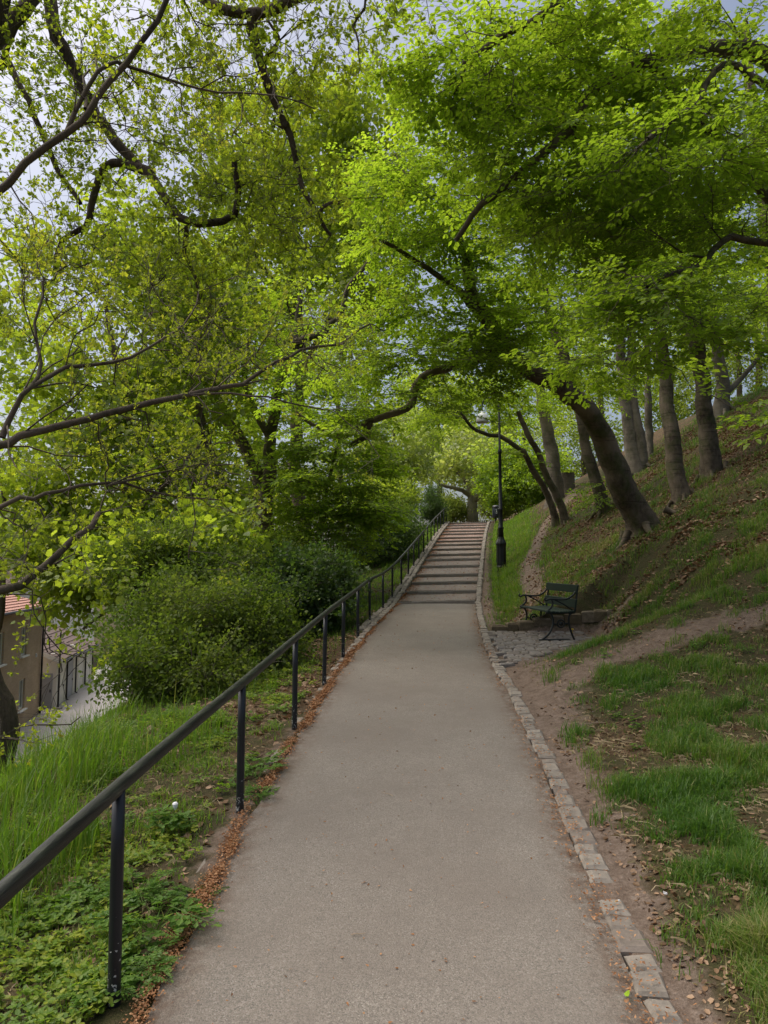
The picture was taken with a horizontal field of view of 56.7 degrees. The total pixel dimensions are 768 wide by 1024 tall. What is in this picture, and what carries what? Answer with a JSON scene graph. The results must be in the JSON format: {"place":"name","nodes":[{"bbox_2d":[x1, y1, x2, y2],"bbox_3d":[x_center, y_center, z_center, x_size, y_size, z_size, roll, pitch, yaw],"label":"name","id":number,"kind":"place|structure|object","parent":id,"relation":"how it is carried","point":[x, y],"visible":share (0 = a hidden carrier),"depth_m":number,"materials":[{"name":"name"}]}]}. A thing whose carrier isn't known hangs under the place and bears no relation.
{"place":"outdoors","nodes":[
{"label":"outdoors","id":0,"kind":"place"},
{"bbox_2d":[6,555,93,665],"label":"distant house","id":1,"kind":"structure","parent":0,"point":[56,622],"depth_m":60.30,"materials":[{"name":"brown tile"}]},
{"bbox_2d":[15,662,130,763],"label":"road","id":2,"kind":"structure","parent":0,"point":[81,695],"depth_m":40.48,"materials":[{"name":"grey asphalt"}]},
{"bbox_2d":[53,632,62,709],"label":"metal post","id":3,"kind":"object","parent":2,"relation":"on","point":[58,707],"visible":0.77,"depth_m":41.28,"materials":[{"name":"metal"}]},
{"bbox_2d":[0,389,767,1023],"bbox_3d":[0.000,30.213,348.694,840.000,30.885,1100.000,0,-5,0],"label":"ground","id":4,"kind":"structure","parent":0,"point":[538,697],"depth_m":7.13,"materials":[{"name":"brown soil"}]},
{"bbox_2d":[0,595,48,725],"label":"brick house","id":5,"kind":"structure","parent":4,"relation":"on","point":[24,683],"depth_m":37.00,"materials":[{"name":"brown brick"}]},
{"bbox_2d":[0,632,6,667],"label":"window","id":6,"kind":"structure","parent":5,"relation":"in","point":[2,665],"depth_m":33.41,"materials":[{"name":"white paint"}]},
{"bbox_2d":[17,679,27,713],"bbox_3d":[-18.671,9.438,36.630,0.320,1.620,1.300,1,-5,-12],"label":"window","id":7,"kind":"structure","parent":5,"relation":"in","point":[21,681],"depth_m":36.94,"materials":[{"name":"grey glass"}]},
{"bbox_2d":[20,626,29,657],"bbox_3d":[-18.671,6.724,36.867,0.320,1.570,1.300,1,-5,-12],"label":"window","id":8,"kind":"structure","parent":5,"relation":"in","point":[23,632],"depth_m":37.16,"materials":[{"name":"white paint"}]},
{"bbox_2d":[39,635,83,708],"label":"garage","id":9,"kind":"structure","parent":4,"relation":"on","point":[69,684],"depth_m":42.74,"materials":[{"name":"grey tile"}]},
{"bbox_2d":[39,673,52,708],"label":"side door","id":10,"kind":"structure","parent":9,"relation":"in","point":[47,701],"depth_m":41.55,"materials":[{"name":"black metal"}]},
{"bbox_2d":[59,668,63,703],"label":"garage door","id":11,"kind":"structure","parent":9,"relation":"in","point":[61,693],"depth_m":43.32,"materials":[{"name":"black metal"}]},
{"bbox_2d":[67,659,72,697],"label":"garage door","id":12,"kind":"structure","parent":9,"relation":"in","point":[70,666],"depth_m":45.74,"materials":[{"name":"black metal"}]},
{"bbox_2d":[0,217,125,631],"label":"maple tree","id":13,"kind":"object","parent":4,"relation":"on","point":[14,245],"visible":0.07,"depth_m":20.75,"materials":[{"name":"green plant"}]},
{"bbox_2d":[44,624,98,689],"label":"garage","id":14,"kind":"structure","parent":4,"relation":"on","point":[84,668],"depth_m":49.90,"materials":[{"name":"brown tile"}]},
{"bbox_2d":[78,658,82,688],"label":"garage door","id":15,"kind":"structure","parent":14,"relation":"in","point":[80,679],"depth_m":48.96,"materials":[{"name":"white metal"}]},
{"bbox_2d":[86,653,89,681],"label":"garage door","id":16,"kind":"structure","parent":14,"relation":"in","point":[88,658],"depth_m":51.51,"materials":[{"name":"white metal"}]},
{"bbox_2d":[57,960,150,1012],"bbox_3d":[-1.179,2.047,3.068,0.429,0.088,0.403,2,-6,-25],"label":"ferny plant","id":17,"kind":"object","parent":4,"relation":"on","point":[125,980],"visible":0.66,"depth_m":3.02,"materials":[{"name":"green plant"}]},
{"bbox_2d":[69,866,182,907],"bbox_3d":[-1.385,2.051,3.914,0.479,0.175,0.536,-3,-6,31],"label":"ferny plant","id":18,"kind":"object","parent":4,"relation":"on","point":[154,884],"visible":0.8,"depth_m":3.87,"materials":[{"name":"green plant"}]},
{"bbox_2d":[92,935,186,976],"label":"ferny plant","id":19,"kind":"object","parent":4,"relation":"on","point":[151,947],"visible":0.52,"depth_m":3.25,"materials":[{"name":"green plant"}]},
{"bbox_2d":[0,295,281,700],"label":"maple tree","id":20,"kind":"object","parent":4,"relation":"on","point":[76,590],"visible":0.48,"depth_m":15.73,"materials":[{"name":"green plant"}]},
{"bbox_2d":[68,891,223,957],"bbox_3d":[-1.116,2.033,3.517,0.718,0.280,0.687,-2,-5,18],"label":"ferny plant","id":21,"kind":"object","parent":4,"relation":"on","point":[177,925],"visible":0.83,"depth_m":3.45,"materials":[{"name":"green plant"}]},
{"bbox_2d":[121,952,182,997],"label":"ferny plant","id":22,"kind":"object","parent":4,"relation":"on","point":[157,978],"visible":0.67,"depth_m":3.12,"materials":[{"name":"green plant"}]},
{"bbox_2d":[0,647,305,943],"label":"tall grass","id":23,"kind":"structure","parent":4,"relation":"on","point":[62,750],"depth_m":5.95,"materials":[{"name":"green plant"}]},
{"bbox_2d":[0,658,321,1023],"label":"ground cover","id":24,"kind":"object","parent":4,"relation":"on","point":[64,908],"visible":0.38,"depth_m":3.73,"materials":[{"name":"green plant"}]},
{"bbox_2d":[142,802,195,835],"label":"dead nettle","id":25,"kind":"object","parent":4,"relation":"on","point":[176,819],"visible":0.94,"depth_m":4.71,"materials":[{"name":"green plant"}]},
{"bbox_2d":[67,171,273,523],"bbox_3d":[-5.828,-2.454,19.087,5.655,14.113,6.130,0,-5,0],"label":"maple tree","id":26,"kind":"object","parent":4,"relation":"on","point":[175,386],"visible":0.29,"depth_m":18.72,"materials":[{"name":"green plant"}]},
{"bbox_2d":[78,496,286,621],"bbox_3d":[-3.792,1.730,13.253,3.699,3.855,3.542,-4,-7,40],"label":"bush","id":27,"kind":"object","parent":4,"relation":"on","point":[147,549],"visible":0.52,"depth_m":12.54,"materials":[{"name":"green plant"}]},
{"bbox_2d":[155,881,228,912],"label":"ferny plant","id":28,"kind":"object","parent":4,"relation":"on","point":[177,891],"visible":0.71,"depth_m":3.81,"materials":[{"name":"green plant"}]},
{"bbox_2d":[67,556,322,713],"bbox_3d":[-2.679,1.922,10.791,3.851,2.576,3.911,0,-5,0],"label":"bush","id":29,"kind":"object","parent":4,"relation":"on","point":[181,636],"visible":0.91,"depth_m":10.21,"materials":[{"name":"green plant"}]},
{"bbox_2d":[0,582,394,1023],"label":"leaf litter","id":30,"kind":"object","parent":4,"relation":"on","point":[282,687],"visible":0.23,"depth_m":7.57,"materials":[{"name":"plant"}]},
{"bbox_2d":[0,0,407,766],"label":"maple tree","id":31,"kind":"object","parent":4,"relation":"on","point":[50,562],"visible":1,"depth_m":5.63,"materials":[{"name":"bark"},{"name":"green leaf"},{"name":"twig bark"}]},
{"bbox_2d":[0,0,436,774],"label":"oak tree","id":32,"kind":"object","parent":4,"relation":"on","point":[12,24],"visible":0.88,"depth_m":9.00,"materials":[{"name":"green plant"}]},
{"bbox_2d":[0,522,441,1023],"bbox_3d":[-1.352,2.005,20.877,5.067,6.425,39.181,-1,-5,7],"label":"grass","id":33,"kind":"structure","parent":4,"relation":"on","point":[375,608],"depth_m":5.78,"materials":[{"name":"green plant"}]},
{"bbox_2d":[112,345,334,541],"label":"maple tree","id":34,"kind":"object","parent":4,"relation":"on","point":[244,475],"visible":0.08,"depth_m":46.36,"materials":[{"name":"green plant"}]},
{"bbox_2d":[0,508,448,1008],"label":"handrail","id":35,"kind":"object","parent":4,"relation":"on","point":[22,874],"visible":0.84,"depth_m":3.03,"materials":[{"name":"black metal"}]},
{"bbox_2d":[234,780,279,804],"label":"ferny plant","id":36,"kind":"object","parent":4,"relation":"on","point":[249,788],"visible":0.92,"depth_m":5.26,"materials":[{"name":"green plant"}]},
{"bbox_2d":[229,745,289,779],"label":"ferny plant","id":37,"kind":"object","parent":4,"relation":"on","point":[266,758],"visible":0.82,"depth_m":5.83,"materials":[{"name":"green plant"}]},
{"bbox_2d":[119,593,406,1023],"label":"bud litter","id":38,"kind":"object","parent":4,"relation":"on","point":[270,778],"visible":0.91,"depth_m":4.16,"materials":[{"name":"brown plant"}]},
{"bbox_2d":[235,516,330,584],"bbox_3d":[-3.619,1.515,16.333,5.089,3.079,4.206,0,-5,0],"label":"bush","id":39,"kind":"object","parent":4,"relation":"on","point":[284,537],"visible":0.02,"depth_m":16.34,"materials":[{"name":"green plant"}]},
{"bbox_2d":[152,261,419,556],"bbox_3d":[-3.051,-1.596,21.142,7.039,11.868,9.122,4,-7,-40],"label":"beech tree","id":40,"kind":"object","parent":4,"relation":"on","point":[261,473],"visible":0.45,"depth_m":19.73,"materials":[{"name":"green plant"}]},
{"bbox_2d":[144,37,451,551],"bbox_3d":[-2.893,-7.024,27.298,11.289,22.175,9.977,0,-5,0],"label":"maple tree","id":41,"kind":"object","parent":4,"relation":"on","point":[344,128],"visible":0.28,"depth_m":26.05,"materials":[{"name":"green plant"}]},
{"bbox_2d":[235,535,373,637],"bbox_3d":[-1.692,1.756,14.761,3.160,2.558,4.571,-3,-6,34],"label":"bush","id":42,"kind":"object","parent":4,"relation":"on","point":[335,582],"visible":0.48,"depth_m":14.20,"materials":[{"name":"green plant"}]},
{"bbox_2d":[180,521,449,901],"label":"kerb","id":43,"kind":"structure","parent":4,"relation":"on","point":[408,583],"depth_m":17.04,"materials":[{"name":"grey stone"}]},
{"bbox_2d":[247,251,419,541],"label":"maple tree","id":44,"kind":"object","parent":4,"relation":"on","point":[342,450],"visible":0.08,"depth_m":45.58,"materials":[{"name":"green plant"}]},
{"bbox_2d":[250,419,418,564],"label":"beech tree","id":45,"kind":"object","parent":4,"relation":"on","point":[361,489],"visible":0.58,"depth_m":19.17,"materials":[{"name":"green plant"}]},
{"bbox_2d":[330,468,425,532],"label":"bush","id":46,"kind":"object","parent":4,"relation":"on","point":[408,487],"visible":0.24,"depth_m":40.69,"materials":[{"name":"green plant"}]},
{"bbox_2d":[0,492,767,1023],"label":"dry grass","id":47,"kind":"structure","parent":4,"relation":"on","point":[612,742],"depth_m":5.38,"materials":[{"name":"plant"}]},
{"bbox_2d":[335,499,439,567],"bbox_3d":[-0.021,1.051,27.046,4.485,3.230,4.609,0,-5,0],"label":"bush","id":48,"kind":"object","parent":4,"relation":"on","point":[409,537],"visible":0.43,"depth_m":26.60,"materials":[{"name":"green plant"}]},
{"bbox_2d":[357,496,425,541],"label":"bush","id":49,"kind":"object","parent":4,"relation":"on","point":[400,504],"visible":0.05,"depth_m":30.62,"materials":[{"name":"green plant"}]},
{"bbox_2d":[359,522,446,630],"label":"kerb","id":50,"kind":"structure","parent":4,"relation":"on","point":[364,625],"depth_m":20.02,"materials":[{"name":"grey stone"}]},
{"bbox_2d":[348,404,458,491],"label":"maple tree","id":51,"kind":"object","parent":4,"relation":"on","point":[418,452],"visible":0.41,"depth_m":48.91,"materials":[{"name":"green plant"}]},
{"bbox_2d":[409,481,451,526],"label":"conifer shrub","id":52,"kind":"object","parent":4,"relation":"on","point":[433,501],"visible":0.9,"depth_m":38.76,"materials":[{"name":"green plant"}]},
{"bbox_2d":[398,522,486,603],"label":"stairs","id":53,"kind":"structure","parent":4,"relation":"on","point":[466,565],"depth_m":23.74,"materials":[{"name":"grey stone"}]},
{"bbox_2d":[399,523,483,600],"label":"bud litter","id":54,"kind":"object","parent":53,"relation":"on","point":[438,564],"visible":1,"depth_m":24.30,"materials":[{"name":"brown plant"}]},
{"bbox_2d":[373,364,519,492],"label":"maple tree","id":55,"kind":"object","parent":4,"relation":"on","point":[416,375],"visible":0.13,"depth_m":65.82,"materials":[{"name":"green plant"}]},
{"bbox_2d":[440,490,474,522],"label":"hedge","id":56,"kind":"object","parent":4,"relation":"on","point":[458,511],"visible":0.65,"depth_m":57.09,"materials":[{"name":"green plant"}]},
{"bbox_2d":[243,82,678,549],"bbox_3d":[2.545,-3.049,14.426,10.300,8.059,5.570,3,-6,-32],"label":"beech tree","id":57,"kind":"object","parent":4,"relation":"on","point":[495,339],"visible":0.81,"depth_m":13.32,"materials":[{"name":"green plant"}]},
{"bbox_2d":[408,419,519,521],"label":"maple tree","id":58,"kind":"object","parent":4,"relation":"on","point":[460,463],"visible":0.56,"depth_m":55.27,"materials":[{"name":"green plant"}]},
{"bbox_2d":[385,370,572,527],"bbox_3d":[3.554,-2.042,26.356,7.202,6.505,4.238,0,-5,0],"label":"beech tree","id":59,"kind":"object","parent":4,"relation":"on","point":[552,487],"visible":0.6,"depth_m":26.30,"materials":[{"name":"green plant"}]},
{"bbox_2d":[460,520,506,523],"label":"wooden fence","id":60,"kind":"object","parent":4,"relation":"on","point":[482,521],"visible":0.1,"depth_m":52.12,"materials":[{"name":"brown wood"}]},
{"bbox_2d":[476,397,506,570],"bbox_3d":[3.737,-0.847,24.768,1.025,6.418,0.450,0,-5,0],"label":"street lamp","id":61,"kind":"object","parent":4,"relation":"on","point":[501,543],"visible":0.71,"depth_m":24.65,"materials":[{"name":"metal"}]},
{"bbox_2d":[492,505,498,521],"bbox_3d":[6.120,0.347,38.717,0.470,1.435,0.470,1,-5,-6],"label":"litter bin","id":62,"kind":"object","parent":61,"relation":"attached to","point":[495,513],"visible":0.78,"depth_m":38.56,"materials":[{"name":"black metal"}]},
{"bbox_2d":[473,483,523,521],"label":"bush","id":63,"kind":"object","parent":4,"relation":"on","point":[507,514],"visible":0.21,"depth_m":59.71,"materials":[{"name":"green plant"}]},
{"bbox_2d":[465,433,574,519],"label":"bush","id":64,"kind":"object","parent":4,"relation":"on","point":[520,485],"visible":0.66,"depth_m":43.43,"materials":[{"name":"green plant"}]},
{"bbox_2d":[473,392,578,504],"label":"maple tree","id":65,"kind":"object","parent":4,"relation":"on","point":[536,433],"visible":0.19,"depth_m":57.11,"materials":[{"name":"green plant"}]},
{"bbox_2d":[488,631,592,667],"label":"paving","id":66,"kind":"structure","parent":4,"relation":"on","point":[515,650],"depth_m":11.81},
{"bbox_2d":[518,582,578,640],"bbox_3d":[2.915,1.776,12.886,0.734,0.973,1.485,1,-4,-7],"label":"park bench","id":67,"kind":"object","parent":66,"relation":"on","point":[568,602],"visible":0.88,"depth_m":12.51,"materials":[{"name":"metal"}]},
{"bbox_2d":[491,503,601,619],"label":"grass","id":68,"kind":"structure","parent":4,"relation":"on","point":[516,520],"depth_m":22.93,"materials":[{"name":"green plant"}]},
{"bbox_2d":[484,318,610,508],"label":"beech tree","id":69,"kind":"object","parent":4,"relation":"on","point":[550,443],"visible":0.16,"depth_m":34.97,"materials":[{"name":"green plant"}]},
{"bbox_2d":[489,609,614,631],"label":"stone wall","id":70,"kind":"structure","parent":4,"relation":"on","point":[595,615],"depth_m":13.30,"materials":[{"name":"grey stone"}]},
{"bbox_2d":[352,0,767,449],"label":"beech tree","id":71,"kind":"object","parent":4,"relation":"on","point":[484,88],"visible":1,"depth_m":8.31,"materials":[{"name":"green plant"}]},
{"bbox_2d":[561,472,574,494],"bbox_3d":[9.316,-1.294,36.452,0.961,1.435,0.966,0,-5,0],"label":"tree stump","id":72,"kind":"object","parent":4,"relation":"on","point":[568,478],"visible":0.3,"depth_m":36.07,"materials":[{"name":"brown wood"}]},
{"bbox_2d":[495,288,659,521],"bbox_3d":[5.740,-3.077,22.584,5.585,7.474,5.041,0,-5,0],"label":"beech tree","id":73,"kind":"object","parent":4,"relation":"on","point":[601,497],"visible":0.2,"depth_m":22.85,"materials":[{"name":"green plant"}]},
{"bbox_2d":[475,521,683,1023],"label":"kerb","id":74,"kind":"structure","parent":4,"relation":"on","point":[626,944],"depth_m":4.23,"materials":[{"name":"grey stone"}]},
{"bbox_2d":[537,405,623,480],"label":"beech tree","id":75,"kind":"object","parent":4,"relation":"on","point":[579,464],"visible":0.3,"depth_m":52.40,"materials":[{"name":"green plant"}]},
{"bbox_2d":[523,310,659,466],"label":"beech tree","id":76,"kind":"object","parent":4,"relation":"on","point":[600,406],"visible":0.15,"depth_m":48.64,"materials":[{"name":"green plant"}]},
{"bbox_2d":[518,209,713,475],"bbox_3d":[9.409,-7.098,28.614,8.538,12.833,7.020,0,-5,0],"label":"beech tree","id":77,"kind":"object","parent":4,"relation":"on","point":[635,447],"visible":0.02,"depth_m":27.71,"materials":[{"name":"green plant"}]},
{"bbox_2d":[470,0,767,413],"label":"beech tree","id":78,"kind":"object","parent":4,"relation":"on","point":[758,203],"visible":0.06,"depth_m":20.95,"materials":[{"name":"green plant"}]},
{"bbox_2d":[483,388,767,1023],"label":"leaf litter","id":79,"kind":"object","parent":4,"relation":"on","point":[732,990],"visible":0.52,"depth_m":4.86,"materials":[{"name":"plant"}]},
{"bbox_2d":[484,384,767,1023],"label":"grass","id":80,"kind":"structure","parent":4,"relation":"on","point":[747,935],"depth_m":5.98,"materials":[{"name":"green plant"}]},
{"bbox_2d":[494,386,767,632],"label":"leaf litter","id":81,"kind":"object","parent":4,"relation":"on","point":[681,575],"visible":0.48,"depth_m":16.17,"materials":[{"name":"brown plant"}]},
{"bbox_2d":[554,673,749,1016],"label":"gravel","id":82,"kind":"structure","parent":4,"relation":"on","point":[723,984],"depth_m":4.42,"materials":[{"name":"grey gravel"}]},
{"bbox_2d":[552,138,767,506],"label":"beech tree","id":83,"kind":"object","parent":4,"relation":"on","point":[680,489],"visible":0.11,"depth_m":17.80,"materials":[{"name":"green plant"}]},
{"bbox_2d":[588,255,742,458],"bbox_3d":[11.811,-6.816,30.581,6.569,10.664,7.148,0,-5,0],"label":"beech tree","id":84,"kind":"object","parent":4,"relation":"on","point":[649,432],"visible":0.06,"depth_m":30.09,"materials":[{"name":"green plant"}]},
{"bbox_2d":[606,332,734,451],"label":"beech tree","id":85,"kind":"object","parent":4,"relation":"on","point":[656,409],"visible":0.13,"depth_m":50.12,"materials":[{"name":"green plant"}]},
{"bbox_2d":[642,309,767,425],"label":"beech tree","id":86,"kind":"object","parent":4,"relation":"on","point":[736,365],"visible":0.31,"depth_m":44.93,"materials":[{"name":"green plant"}]},
{"bbox_2d":[648,109,767,486],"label":"beech tree","id":87,"kind":"object","parent":4,"relation":"on","point":[710,454],"visible":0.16,"depth_m":18.68,"materials":[{"name":"green plant"}]},
{"bbox_2d":[652,225,767,417],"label":"beech tree","id":88,"kind":"object","parent":4,"relation":"on","point":[719,407],"visible":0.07,"depth_m":29.46,"materials":[{"name":"green plant"}]},
{"bbox_2d":[671,260,767,388],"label":"beech tree","id":89,"kind":"object","parent":4,"relation":"on","point":[760,367],"visible":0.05,"depth_m":46.94,"materials":[{"name":"green plant"}]},
{"bbox_2d":[0,0,767,555],"label":"sky","id":90,"kind":"structure","parent":0,"point":[729,5],"materials":[{"name":"white"}]},
{"bbox_2d":[144,603,651,1023],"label":"path","id":91,"kind":"structure","parent":0,"point":[525,962],"depth_m":4.00,"materials":[{"name":"grey asphalt"}]},
{"bbox_2d":[153,604,696,1023],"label":"bud litter","id":92,"kind":"object","parent":91,"relation":"on","point":[614,973],"visible":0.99,"depth_m":3.82,"materials":[{"name":"brown plant"}]}
]}

